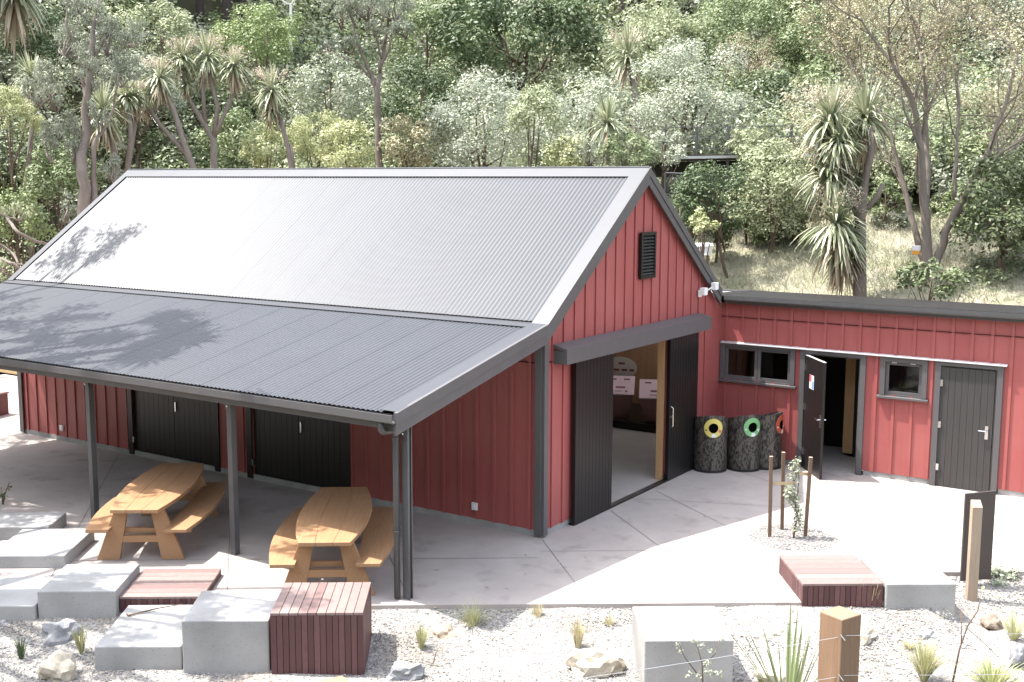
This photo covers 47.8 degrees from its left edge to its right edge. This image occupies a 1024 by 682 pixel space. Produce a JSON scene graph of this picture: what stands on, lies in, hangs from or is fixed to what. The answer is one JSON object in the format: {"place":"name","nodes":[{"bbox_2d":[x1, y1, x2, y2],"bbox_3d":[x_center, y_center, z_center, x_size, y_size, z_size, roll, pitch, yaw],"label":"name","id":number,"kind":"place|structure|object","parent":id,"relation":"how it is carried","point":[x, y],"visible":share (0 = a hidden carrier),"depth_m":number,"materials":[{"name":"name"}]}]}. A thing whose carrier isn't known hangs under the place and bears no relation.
{"place":"outdoors","nodes":[
{"label":"outdoors","id":0,"kind":"place"},
{"bbox_2d":[0,0,182,282],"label":"hillside","id":1,"kind":"structure","parent":0,"point":[78,96],"depth_m":41.63,"materials":[{"name":"green plant"}]},
{"bbox_2d":[4,50,58,258],"bbox_3d":[-14.157,-4.830,34.407,1.606,7.866,1.682,-1,8,-8],"label":"cabbage tree","id":2,"kind":"object","parent":1,"relation":"on","point":[28,67],"visible":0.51,"depth_m":33.94,"materials":[{"name":"green plant"}]},
{"bbox_2d":[0,129,78,203],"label":"broadleaf tree","id":3,"kind":"object","parent":1,"relation":"on","point":[21,165],"visible":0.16,"depth_m":37.45,"materials":[{"name":"green plant"}]},
{"bbox_2d":[0,3,87,124],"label":"broadleaf tree","id":4,"kind":"object","parent":1,"relation":"on","point":[52,20],"visible":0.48,"depth_m":39.37,"materials":[{"name":"green plant"}]},
{"bbox_2d":[13,143,103,232],"bbox_3d":[-13.362,-3.106,34.248,2.531,5.567,2.592,-2,8,-18],"label":"shrub","id":5,"kind":"object","parent":1,"relation":"on","point":[65,163],"visible":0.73,"depth_m":33.57,"materials":[{"name":"green plant"}]},
{"bbox_2d":[91,45,190,168],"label":"broadleaf tree","id":6,"kind":"object","parent":1,"relation":"on","point":[175,101],"visible":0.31,"depth_m":41.05,"materials":[{"name":"green plant"}]},
{"bbox_2d":[111,0,200,144],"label":"broadleaf tree","id":7,"kind":"object","parent":1,"relation":"on","point":[173,18],"visible":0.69,"depth_m":43.74,"materials":[{"name":"green plant"}]},
{"bbox_2d":[189,106,269,167],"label":"shrub","id":8,"kind":"object","parent":1,"relation":"on","point":[229,121],"visible":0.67,"depth_m":40.56,"materials":[{"name":"green plant"}]},
{"bbox_2d":[0,374,1023,609],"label":"pavement","id":9,"kind":"structure","parent":0,"point":[727,555],"depth_m":16.43,"materials":[{"name":"concrete"}]},
{"bbox_2d":[0,0,54,58],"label":"cabbage tree","id":10,"kind":"object","parent":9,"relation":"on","point":[13,12],"visible":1,"depth_m":17.12,"materials":[{"name":"green plant"}]},
{"bbox_2d":[19,0,152,224],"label":"gum tree","id":11,"kind":"object","parent":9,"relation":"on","point":[87,190],"visible":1,"depth_m":29.96,"materials":[{"name":"green plant"}]},
{"bbox_2d":[85,463,225,559],"bbox_3d":[-4.991,2.408,16.422,1.579,0.750,2.540,0,8,-2],"label":"picnic table","id":12,"kind":"object","parent":9,"relation":"on","point":[156,492],"visible":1,"depth_m":15.67,"materials":[{"name":"brown wood"}]},
{"bbox_2d":[269,487,393,595],"bbox_3d":[-2.302,2.602,15.079,1.579,0.750,2.540,0,8,-3],"label":"picnic table","id":13,"kind":"object","parent":9,"relation":"on","point":[343,518],"visible":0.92,"depth_m":14.46,"materials":[{"name":"brown wood"}]},
{"bbox_2d":[0,166,754,599],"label":"barn","id":14,"kind":"structure","parent":9,"relation":"on","point":[444,342],"depth_m":18.23,"materials":[{"name":"red paint"}]},
{"bbox_2d":[127,389,220,471],"bbox_3d":[-6.044,1.101,20.590,2.410,2.160,0.109,5,9,33],"label":"double door","id":15,"kind":"structure","parent":14,"relation":"in","point":[188,429],"depth_m":20.64,"materials":[{"name":"wood"}]},
{"bbox_2d":[245,407,350,486],"bbox_3d":[-3.505,1.340,18.917,2.330,2.160,0.109,5,9,33],"label":"double door","id":16,"kind":"structure","parent":14,"relation":"in","point":[290,447],"depth_m":18.98,"materials":[{"name":"wood"}]},
{"bbox_2d":[571,353,613,523],"bbox_3d":[1.214,1.425,17.308,0.055,2.440,1.123,5,9,33],"label":"sliding door","id":17,"kind":"structure","parent":14,"relation":"in","point":[592,419],"depth_m":17.23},
{"bbox_2d":[613,376,634,417],"bbox_3d":[2.242,1.174,24.096,0.620,0.822,0.540,1,8,8],"label":"display stand","id":18,"kind":"object","parent":14,"relation":"on","point":[623,390],"visible":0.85,"depth_m":23.97,"materials":[{"name":"white paper"}]},
{"bbox_2d":[639,379,656,421],"bbox_3d":[2.917,1.237,23.651,0.620,0.822,0.540,1,8,8],"label":"display stand","id":19,"kind":"object","parent":14,"relation":"on","point":[648,394],"visible":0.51,"depth_m":23.55,"materials":[{"name":"white paper"}]},
{"bbox_2d":[665,332,698,479],"bbox_3d":[2.947,1.084,19.846,0.104,2.440,1.118,5,9,33],"label":"sliding door","id":20,"kind":"structure","parent":14,"relation":"in","point":[682,355],"depth_m":19.77,"materials":[{"name":"wood"}]},
{"bbox_2d":[51,454,1023,603],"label":"pavement joints","id":21,"kind":"object","parent":9,"relation":"on","point":[228,559],"visible":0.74,"depth_m":15.95,"materials":[{"name":"grey concrete"}]},
{"bbox_2d":[693,416,727,472],"bbox_3d":[3.499,1.763,20.349,0.596,1.020,0.607,0,8,1],"label":"recycling bin","id":22,"kind":"object","parent":9,"relation":"on","point":[710,444],"visible":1,"depth_m":20.12,"materials":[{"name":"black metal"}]},
{"bbox_2d":[726,415,760,471],"bbox_3d":[4.105,1.755,20.427,0.596,1.020,0.607,-2,8,-18],"label":"recycling bin","id":23,"kind":"object","parent":9,"relation":"on","point":[743,441],"visible":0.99,"depth_m":20.20,"materials":[{"name":"black metal"}]},
{"bbox_2d":[760,411,783,469],"bbox_3d":[4.524,1.735,20.584,0.607,1.020,0.596,6,10,35],"label":"recycling bin","id":24,"kind":"object","parent":9,"relation":"on","point":[772,426],"visible":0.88,"depth_m":20.33,"materials":[{"name":"black metal"}]},
{"bbox_2d":[748,524,838,550],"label":"tree pit gravel","id":25,"kind":"object","parent":9,"relation":"on","point":[805,548],"visible":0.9,"depth_m":16.41,"materials":[{"name":"beige gravel"}]},
{"bbox_2d":[773,456,807,537],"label":"young tree","id":26,"kind":"object","parent":25,"relation":"in","point":[793,498],"visible":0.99,"depth_m":16.36,"materials":[{"name":"green plant"}]},
{"bbox_2d":[710,289,1023,497],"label":"annex","id":27,"kind":"object","parent":9,"relation":"on","point":[930,392],"visible":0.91,"depth_m":19.68,"materials":[{"name":"red paint"}]},
{"bbox_2d":[718,343,796,388],"bbox_3d":[4.446,0.428,20.901,1.490,0.712,0.165,5,9,33],"label":"window","id":28,"kind":"structure","parent":27,"relation":"in","point":[724,361],"depth_m":20.88,"materials":[{"name":"grey paint"}]},
{"bbox_2d":[801,355,826,478],"bbox_3d":[5.227,1.296,20.027,0.168,2.015,0.930,-1,8,-5],"label":"door","id":29,"kind":"structure","parent":27,"relation":"in","point":[815,369],"depth_m":19.93,"materials":[{"name":"wood"}]},
{"bbox_2d":[876,356,928,402],"bbox_3d":[6.611,0.631,19.474,0.850,0.712,0.165,5,9,33],"label":"window","id":30,"kind":"structure","parent":27,"relation":"in","point":[885,362],"depth_m":19.45,"materials":[{"name":"grey paint"}]},
{"bbox_2d":[936,367,995,491],"bbox_3d":[7.442,1.453,18.976,0.846,2.005,0.104,5,9,33],"label":"door","id":31,"kind":"structure","parent":27,"relation":"in","point":[965,425],"depth_m":18.97,"materials":[{"name":"wood"}]},
{"bbox_2d":[0,575,1023,681],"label":"ground","id":32,"kind":"structure","parent":0,"point":[558,648],"depth_m":13.19,"materials":[{"name":"grey gravel"}]},
{"bbox_2d":[0,201,46,276],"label":"tree","id":33,"kind":"object","parent":32,"relation":"on","point":[17,208],"visible":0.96,"depth_m":29.44,"materials":[{"name":"green plant"}]},
{"bbox_2d":[0,83,47,266],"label":"tree","id":34,"kind":"object","parent":32,"relation":"on","point":[8,97],"visible":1,"depth_m":31.01,"materials":[{"name":"green plant"}]},
{"bbox_2d":[0,577,52,620],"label":"concrete block","id":35,"kind":"structure","parent":32,"relation":"on","point":[18,598],"depth_m":13.90,"materials":[{"name":"grey concrete"}]},
{"bbox_2d":[0,184,60,272],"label":"shrub","id":36,"kind":"object","parent":32,"relation":"on","point":[34,219],"visible":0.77,"depth_m":30.98,"materials":[{"name":"green plant"}]},
{"bbox_2d":[0,512,66,539],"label":"concrete block","id":37,"kind":"structure","parent":32,"relation":"on","point":[12,525],"depth_m":16.54,"materials":[{"name":"grey concrete"}]},
{"bbox_2d":[0,529,94,567],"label":"concrete block","id":38,"kind":"structure","parent":32,"relation":"on","point":[42,548],"depth_m":15.43,"materials":[{"name":"grey concrete"}]},
{"bbox_2d":[36,649,76,681],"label":"rock","id":39,"kind":"object","parent":32,"relation":"on","point":[58,666],"visible":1,"depth_m":12.25,"materials":[{"name":"beige stone"}]},
{"bbox_2d":[41,618,80,645],"bbox_3d":[-5.206,3.346,13.365,0.447,0.247,0.464,-3,9,-25],"label":"rock","id":40,"kind":"object","parent":32,"relation":"on","point":[55,634],"visible":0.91,"depth_m":13.24,"materials":[{"name":"grey stone"}]},
{"bbox_2d":[37,564,139,617],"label":"concrete block","id":41,"kind":"structure","parent":32,"relation":"on","point":[81,590],"depth_m":13.72,"materials":[{"name":"grey concrete"}]},
{"bbox_2d":[65,73,143,183],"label":"cabbage tree","id":42,"kind":"object","parent":32,"relation":"on","point":[128,101],"visible":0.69,"depth_m":32.91,"materials":[{"name":"green plant"}]},
{"bbox_2d":[110,80,151,155],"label":"cabbage tree","id":43,"kind":"object","parent":32,"relation":"on","point":[138,84],"visible":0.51,"depth_m":33.41,"materials":[{"name":"green plant"}]},
{"bbox_2d":[94,605,191,670],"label":"concrete block","id":44,"kind":"structure","parent":32,"relation":"on","point":[151,639],"depth_m":12.64,"materials":[{"name":"grey concrete"}]},
{"bbox_2d":[119,568,220,612],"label":"timber block","id":45,"kind":"structure","parent":32,"relation":"on","point":[187,586],"depth_m":14.15,"materials":[{"name":"brown wood"}]},
{"bbox_2d":[182,590,280,673],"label":"concrete block","id":46,"kind":"structure","parent":32,"relation":"on","point":[229,631],"depth_m":12.43,"materials":[{"name":"grey concrete"}]},
{"bbox_2d":[270,582,371,674],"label":"timber block","id":47,"kind":"structure","parent":32,"relation":"on","point":[325,628],"depth_m":12.37,"materials":[{"name":"brown wood"}]},
{"bbox_2d":[386,660,424,680],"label":"rock","id":48,"kind":"object","parent":32,"relation":"on","point":[400,670],"visible":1,"depth_m":12.29,"materials":[{"name":"grey stone"}]},
{"bbox_2d":[565,647,625,678],"bbox_3d":[0.917,3.462,12.558,0.664,0.286,0.432,-1,8,-10],"label":"rock","id":49,"kind":"object","parent":32,"relation":"on","point":[588,662],"visible":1,"depth_m":12.42,"materials":[{"name":"beige stone"}]},
{"bbox_2d":[632,606,733,681],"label":"concrete block","id":50,"kind":"structure","parent":32,"relation":"on","point":[658,632],"depth_m":12.03,"materials":[{"name":"grey concrete"}]},
{"bbox_2d":[748,623,782,641],"bbox_3d":[2.938,3.387,13.429,0.383,0.183,0.411,5,9,30],"label":"rock","id":51,"kind":"object","parent":32,"relation":"on","point":[756,631],"visible":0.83,"depth_m":13.36,"materials":[{"name":"beige stone"}]},
{"bbox_2d":[754,658,785,681],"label":"rock","id":52,"kind":"object","parent":32,"relation":"on","point":[767,664],"visible":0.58,"depth_m":11.98,"materials":[{"name":"beige stone"}]},
{"bbox_2d":[779,555,882,607],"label":"timber block","id":53,"kind":"structure","parent":32,"relation":"on","point":[823,580],"depth_m":14.05,"materials":[{"name":"brown wood"}]},
{"bbox_2d":[860,558,955,621],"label":"concrete block","id":54,"kind":"structure","parent":32,"relation":"on","point":[916,583],"depth_m":13.92,"materials":[{"name":"grey concrete"}]},
{"bbox_2d":[898,634,954,681],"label":"grass tuft","id":55,"kind":"object","parent":32,"relation":"on","point":[925,667],"visible":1,"depth_m":12.23,"materials":[{"name":"green plant"}]},
{"bbox_2d":[960,490,995,601],"bbox_3d":[5.874,2.603,14.654,0.320,1.360,0.622,5,9,33],"label":"signboard","id":56,"kind":"object","parent":32,"relation":"on","point":[977,537],"visible":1,"depth_m":14.68},
{"bbox_2d":[952,647,1023,681],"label":"strap plant","id":57,"kind":"object","parent":32,"relation":"on","point":[987,668],"visible":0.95,"depth_m":12.02,"materials":[{"name":"green plant"}]},
{"bbox_2d":[1002,641,1023,668],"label":"rock","id":58,"kind":"object","parent":32,"relation":"on","point":[1015,649],"visible":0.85,"depth_m":12.66,"materials":[{"name":"white stone"}]},
{"bbox_2d":[72,0,1023,216],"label":"hillside","id":59,"kind":"structure","parent":0,"point":[190,6],"depth_m":49.27,"materials":[{"name":"green plant"}]},
{"bbox_2d":[205,1,316,133],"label":"broadleaf tree","id":60,"kind":"object","parent":59,"relation":"on","point":[256,38],"visible":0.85,"depth_m":44.35,"materials":[{"name":"green plant"}]},
{"bbox_2d":[285,48,380,167],"bbox_3d":[-6.244,-7.365,40.186,3.250,5.491,3.463,-2,8,-13],"label":"broadleaf tree","id":61,"kind":"object","parent":59,"relation":"on","point":[352,81],"visible":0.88,"depth_m":39.58,"materials":[{"name":"green plant"}]},
{"bbox_2d":[371,53,473,166],"bbox_3d":[-3.006,-7.448,39.960,3.351,5.092,3.415,5,9,33],"label":"broadleaf tree","id":62,"kind":"object","parent":59,"relation":"on","point":[434,82],"visible":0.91,"depth_m":39.65,"materials":[{"name":"green plant"}]},
{"bbox_2d":[379,0,473,147],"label":"broadleaf tree","id":63,"kind":"object","parent":59,"relation":"on","point":[421,13],"visible":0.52,"depth_m":46.14,"materials":[{"name":"green plant"}]},
{"bbox_2d":[0,0,1023,281],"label":"undergrowth","id":64,"kind":"object","parent":59,"relation":"on","point":[772,122],"visible":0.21,"depth_m":42.38,"materials":[{"name":"green plant"}]},
{"bbox_2d":[429,0,608,101],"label":"broadleaf tree","id":65,"kind":"object","parent":59,"relation":"on","point":[562,15],"visible":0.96,"depth_m":43.58,"materials":[{"name":"green plant"}]},
{"bbox_2d":[600,18,660,157],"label":"cabbage tree","id":66,"kind":"object","parent":59,"relation":"on","point":[627,43],"visible":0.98,"depth_m":35.91,"materials":[{"name":"green plant"}]},
{"bbox_2d":[614,0,706,95],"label":"broadleaf tree","id":67,"kind":"object","parent":59,"relation":"on","point":[676,20],"visible":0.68,"depth_m":43.31,"materials":[{"name":"green plant"}]},
{"bbox_2d":[625,35,758,161],"bbox_3d":[4.968,-6.207,33.044,3.846,5.103,3.722,5,9,33],"label":"olive tree","id":68,"kind":"object","parent":59,"relation":"on","point":[659,114],"visible":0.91,"depth_m":32.54,"materials":[{"name":"green plant"}]},
{"bbox_2d":[675,0,821,78],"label":"broadleaf tree","id":69,"kind":"object","parent":59,"relation":"on","point":[758,16],"visible":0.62,"depth_m":42.91,"materials":[{"name":"green plant"}]},
{"bbox_2d":[714,32,782,100],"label":"tree","id":70,"kind":"object","parent":59,"relation":"on","point":[759,63],"visible":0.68,"depth_m":38.83,"materials":[{"name":"green plant"}]},
{"bbox_2d":[720,66,814,129],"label":"broadleaf tree","id":71,"kind":"object","parent":59,"relation":"on","point":[764,87],"visible":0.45,"depth_m":37.44,"materials":[{"name":"green plant"}]},
{"bbox_2d":[769,2,875,102],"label":"broadleaf tree","id":72,"kind":"object","parent":59,"relation":"on","point":[805,47],"visible":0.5,"depth_m":41.47,"materials":[{"name":"green plant"}]},
{"bbox_2d":[651,122,1014,220],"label":"boardwalk","id":73,"kind":"structure","parent":59,"relation":"on","point":[696,158],"depth_m":30.95,"materials":[{"name":"brown wood"}]},
{"bbox_2d":[870,140,938,212],"bbox_3d":[10.109,-4.223,29.956,1.878,2.010,1.803,5,9,33],"label":"shrub","id":74,"kind":"object","parent":59,"relation":"on","point":[885,170],"visible":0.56,"depth_m":29.79,"materials":[{"name":"green plant"}]},
{"bbox_2d":[855,0,996,80],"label":"broadleaf tree","id":75,"kind":"object","parent":59,"relation":"on","point":[899,4],"visible":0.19,"depth_m":40.87,"materials":[{"name":"green plant"}]},
{"bbox_2d":[929,81,1022,149],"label":"broadleaf tree","id":76,"kind":"object","parent":59,"relation":"on","point":[962,118],"visible":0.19,"depth_m":32.24,"materials":[{"name":"green plant"}]},
{"bbox_2d":[954,0,1023,77],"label":"broadleaf tree","id":77,"kind":"object","parent":59,"relation":"on","point":[995,56],"visible":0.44,"depth_m":39.60,"materials":[{"name":"green plant"}]},
{"bbox_2d":[681,210,1023,305],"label":"grass bank","id":78,"kind":"structure","parent":0,"point":[900,295],"depth_m":27.07,"materials":[{"name":"plant"}]},
{"bbox_2d":[138,51,196,168],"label":"cabbage tree","id":79,"kind":"object","parent":78,"relation":"on","point":[160,92],"visible":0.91,"depth_m":33.94,"materials":[{"name":"green plant"}]},
{"bbox_2d":[163,27,255,167],"bbox_3d":[-9.183,-5.503,35.460,2.969,8.110,1.874,0,8,-3],"label":"cabbage tree","id":80,"kind":"object","parent":78,"relation":"on","point":[209,63],"visible":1,"depth_m":34.91,"materials":[{"name":"green plant"}]},
{"bbox_2d":[238,121,293,167],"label":"shrub","id":81,"kind":"object","parent":78,"relation":"on","point":[266,155],"visible":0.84,"depth_m":35.87,"materials":[{"name":"green plant"}]},
{"bbox_2d":[246,61,298,167],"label":"cabbage tree","id":82,"kind":"object","parent":78,"relation":"on","point":[270,97],"visible":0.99,"depth_m":34.35,"materials":[{"name":"green plant"}]},
{"bbox_2d":[282,109,343,167],"bbox_3d":[-6.150,-5.100,36.077,2.137,4.322,2.112,5,9,33],"label":"shrub","id":83,"kind":"object","parent":78,"relation":"on","point":[299,142],"visible":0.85,"depth_m":35.76,"materials":[{"name":"green plant"}]},
{"bbox_2d":[312,118,376,167],"bbox_3d":[-4.883,-4.473,34.183,1.885,4.262,2.272,5,9,33],"label":"shrub","id":84,"kind":"object","parent":78,"relation":"on","point":[345,151],"visible":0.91,"depth_m":33.86,"materials":[{"name":"green plant"}]},
{"bbox_2d":[316,0,417,167],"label":"gum tree","id":85,"kind":"object","parent":78,"relation":"on","point":[347,7],"visible":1,"depth_m":32.83,"materials":[{"name":"green plant"}]},
{"bbox_2d":[377,113,452,166],"bbox_3d":[-2.770,-4.364,32.975,2.153,4.188,1.844,0,8,1],"label":"shrub","id":86,"kind":"object","parent":78,"relation":"on","point":[414,152],"visible":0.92,"depth_m":32.55,"materials":[{"name":"green plant"}]},
{"bbox_2d":[417,65,550,166],"bbox_3d":[-0.811,-5.245,33.218,3.529,5.160,3.504,-7,11,-44],"label":"olive tree","id":87,"kind":"object","parent":78,"relation":"on","point":[444,114],"visible":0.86,"depth_m":32.53,"materials":[{"name":"green plant"}]},
{"bbox_2d":[504,81,565,166],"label":"tree","id":88,"kind":"object","parent":78,"relation":"on","point":[539,104],"visible":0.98,"depth_m":29.25,"materials":[{"name":"green plant"}]},
{"bbox_2d":[541,133,586,166],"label":"shrub","id":89,"kind":"object","parent":78,"relation":"on","point":[554,154],"visible":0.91,"depth_m":28.77,"materials":[{"name":"green plant"}]},
{"bbox_2d":[535,67,642,166],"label":"olive tree","id":90,"kind":"object","parent":78,"relation":"on","point":[587,154],"visible":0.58,"depth_m":31.81,"materials":[{"name":"green plant"}]},
{"bbox_2d":[580,89,636,165],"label":"cabbage tree","id":91,"kind":"object","parent":78,"relation":"on","point":[605,112],"visible":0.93,"depth_m":29.21,"materials":[{"name":"green plant"}]},
{"bbox_2d":[594,129,661,166],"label":"shrub","id":92,"kind":"object","parent":78,"relation":"on","point":[641,145],"visible":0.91,"depth_m":28.90,"materials":[{"name":"green plant"}]},
{"bbox_2d":[640,130,687,191],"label":"shrub","id":93,"kind":"object","parent":78,"relation":"on","point":[668,159],"visible":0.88,"depth_m":29.60,"materials":[{"name":"green plant"}]},
{"bbox_2d":[670,185,703,235],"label":"shrub","id":94,"kind":"object","parent":78,"relation":"on","point":[689,211],"visible":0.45,"depth_m":26.71,"materials":[{"name":"green plant"}]},
{"bbox_2d":[687,206,720,260],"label":"shrub","id":95,"kind":"object","parent":78,"relation":"on","point":[702,226],"visible":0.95,"depth_m":25.36,"materials":[{"name":"green plant"}]},
{"bbox_2d":[668,159,759,277],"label":"broadleaf tree","id":96,"kind":"object","parent":78,"relation":"on","point":[696,183],"visible":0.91,"depth_m":27.22,"materials":[{"name":"green plant"}]},
{"bbox_2d":[694,196,744,262],"bbox_3d":[4.998,-2.689,28.596,1.260,1.818,1.250,-5,9,-32],"label":"shrub","id":97,"kind":"object","parent":78,"relation":"on","point":[730,225],"visible":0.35,"depth_m":28.48,"materials":[{"name":"green plant"}]},
{"bbox_2d":[723,126,769,238],"bbox_3d":[6.211,-4.036,29.929,1.182,2.992,1.162,-3,8,-21],"label":"shrub","id":98,"kind":"object","parent":78,"relation":"on","point":[748,143],"visible":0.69,"depth_m":29.79,"materials":[{"name":"green plant"}]},
{"bbox_2d":[724,134,821,252],"bbox_3d":[6.492,-3.545,28.500,2.595,3.093,2.330,5,9,33],"label":"broadleaf tree","id":99,"kind":"object","parent":78,"relation":"on","point":[785,176],"visible":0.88,"depth_m":28.28,"materials":[{"name":"green plant"}]},
{"bbox_2d":[789,70,906,296],"bbox_3d":[7.245,-2.830,24.786,2.990,5.913,2.257,-3,9,-25],"label":"cabbage tree","id":100,"kind":"object","parent":78,"relation":"on","point":[843,245],"visible":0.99,"depth_m":24.39,"materials":[{"name":"green plant"}]},
{"bbox_2d":[867,175,912,226],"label":"shrub","id":101,"kind":"object","parent":78,"relation":"on","point":[888,183],"visible":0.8,"depth_m":28.83,"materials":[{"name":"green plant"}]},
{"bbox_2d":[777,0,1023,281],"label":"coral tree","id":102,"kind":"object","parent":78,"relation":"on","point":[922,171],"visible":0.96,"depth_m":25.51,"materials":[{"name":"green plant"}]},
{"bbox_2d":[893,256,974,301],"bbox_3d":[8.280,-0.197,22.710,1.329,2.931,1.507,-5,9,-31],"label":"shrub","id":103,"kind":"object","parent":78,"relation":"on","point":[953,273],"visible":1,"depth_m":22.49,"materials":[{"name":"green plant"}]},
{"bbox_2d":[947,148,1023,291],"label":"laurel tree","id":104,"kind":"object","parent":78,"relation":"on","point":[1000,228],"visible":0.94,"depth_m":24.70,"materials":[{"name":"green plant"}]},
{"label":"near bank","id":105,"kind":"structure","parent":0,"visible":0},
{"bbox_2d":[318,606,1023,681],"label":"wire fence","id":106,"kind":"object","parent":105,"relation":"on","point":[839,642],"visible":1,"depth_m":4.99,"materials":[{"name":"brown wood"}]},
{"bbox_2d":[730,604,817,681],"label":"flax plant","id":107,"kind":"object","parent":105,"relation":"on","point":[793,670],"visible":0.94,"depth_m":9.18,"materials":[{"name":"green plant"}]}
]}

